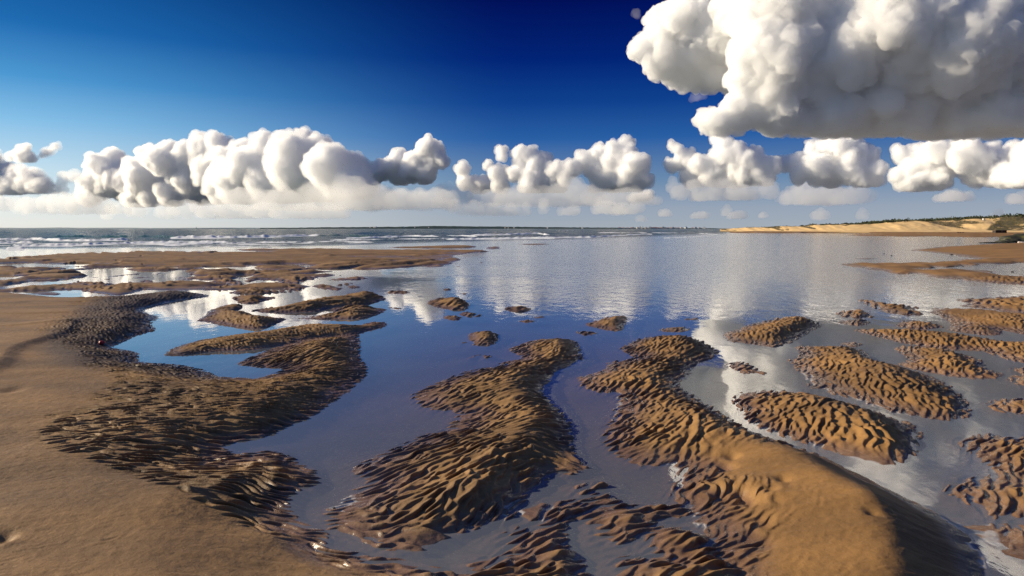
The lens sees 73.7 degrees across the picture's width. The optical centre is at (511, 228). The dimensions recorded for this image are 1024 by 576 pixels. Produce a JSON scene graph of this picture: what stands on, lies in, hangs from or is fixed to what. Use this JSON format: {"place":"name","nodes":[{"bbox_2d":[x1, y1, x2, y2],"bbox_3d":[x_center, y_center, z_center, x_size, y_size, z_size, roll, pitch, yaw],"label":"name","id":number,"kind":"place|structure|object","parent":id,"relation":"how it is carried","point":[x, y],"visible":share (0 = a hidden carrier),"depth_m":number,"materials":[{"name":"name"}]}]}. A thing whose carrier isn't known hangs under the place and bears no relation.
{"place":"outdoors","nodes":[
{"label":"outdoors","id":0,"kind":"place"},
{"bbox_2d":[0,227,259,228],"bbox_3d":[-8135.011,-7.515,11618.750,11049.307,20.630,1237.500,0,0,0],"label":"hills","id":1,"kind":"structure","parent":0,"point":[128,228],"depth_m":11065.78,"materials":[{"name":"grey"}]},
{"bbox_2d":[260,226,724,228],"bbox_3d":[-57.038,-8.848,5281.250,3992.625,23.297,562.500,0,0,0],"label":"hills","id":2,"kind":"structure","parent":0,"point":[454,227],"depth_m":5072.70,"materials":[{"name":"grey"}]},
{"bbox_2d":[0,231,1023,575],"bbox_3d":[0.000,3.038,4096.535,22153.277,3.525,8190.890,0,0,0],"label":"sand flat","id":3,"kind":"structure","parent":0,"point":[672,455],"depth_m":5.59,"materials":[{"name":"brown sand"}]},
{"bbox_2d":[992,230,1006,232],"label":"beach hut","id":4,"kind":"object","parent":3,"relation":"on","point":[999,231],"visible":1,"depth_m":171.34,"materials":[{"name":"brown wood"}]},
{"bbox_2d":[999,233,1023,240],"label":"rock","id":5,"kind":"object","parent":3,"relation":"on","point":[1020,236],"visible":0.4,"depth_m":90.45,"materials":[{"name":"grey stone"}]},
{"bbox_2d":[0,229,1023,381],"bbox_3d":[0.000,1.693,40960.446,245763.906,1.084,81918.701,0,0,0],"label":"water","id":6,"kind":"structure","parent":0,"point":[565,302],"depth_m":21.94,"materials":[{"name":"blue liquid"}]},
{"bbox_2d":[979,242,1009,242],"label":"rock","id":7,"kind":"object","parent":6,"relation":"in","point":[994,242],"visible":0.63,"depth_m":84.17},
{"bbox_2d":[1003,239,1020,241],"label":"rock","id":8,"kind":"object","parent":6,"relation":"in","point":[1012,240],"visible":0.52,"depth_m":88.73,"materials":[{"name":"black stone"}]},
{"bbox_2d":[0,0,1023,228],"label":"sky","id":9,"kind":"structure","parent":0,"point":[727,114],"materials":[{"name":"blue"}]},
{"bbox_2d":[720,216,1023,232],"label":"dune ridge","id":10,"kind":"structure","parent":0,"point":[980,225],"depth_m":272.46,"materials":[{"name":"beige sand"}]},
{"bbox_2d":[747,216,1023,229],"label":"marram grass","id":11,"kind":"structure","parent":10,"relation":"on","point":[942,220],"depth_m":274.20,"materials":[{"name":"green plant"}]},
{"bbox_2d":[801,213,1023,225],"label":"scrub","id":12,"kind":"object","parent":10,"relation":"on","point":[937,219],"visible":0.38,"depth_m":289.88,"materials":[{"name":"green plant"}]}
]}

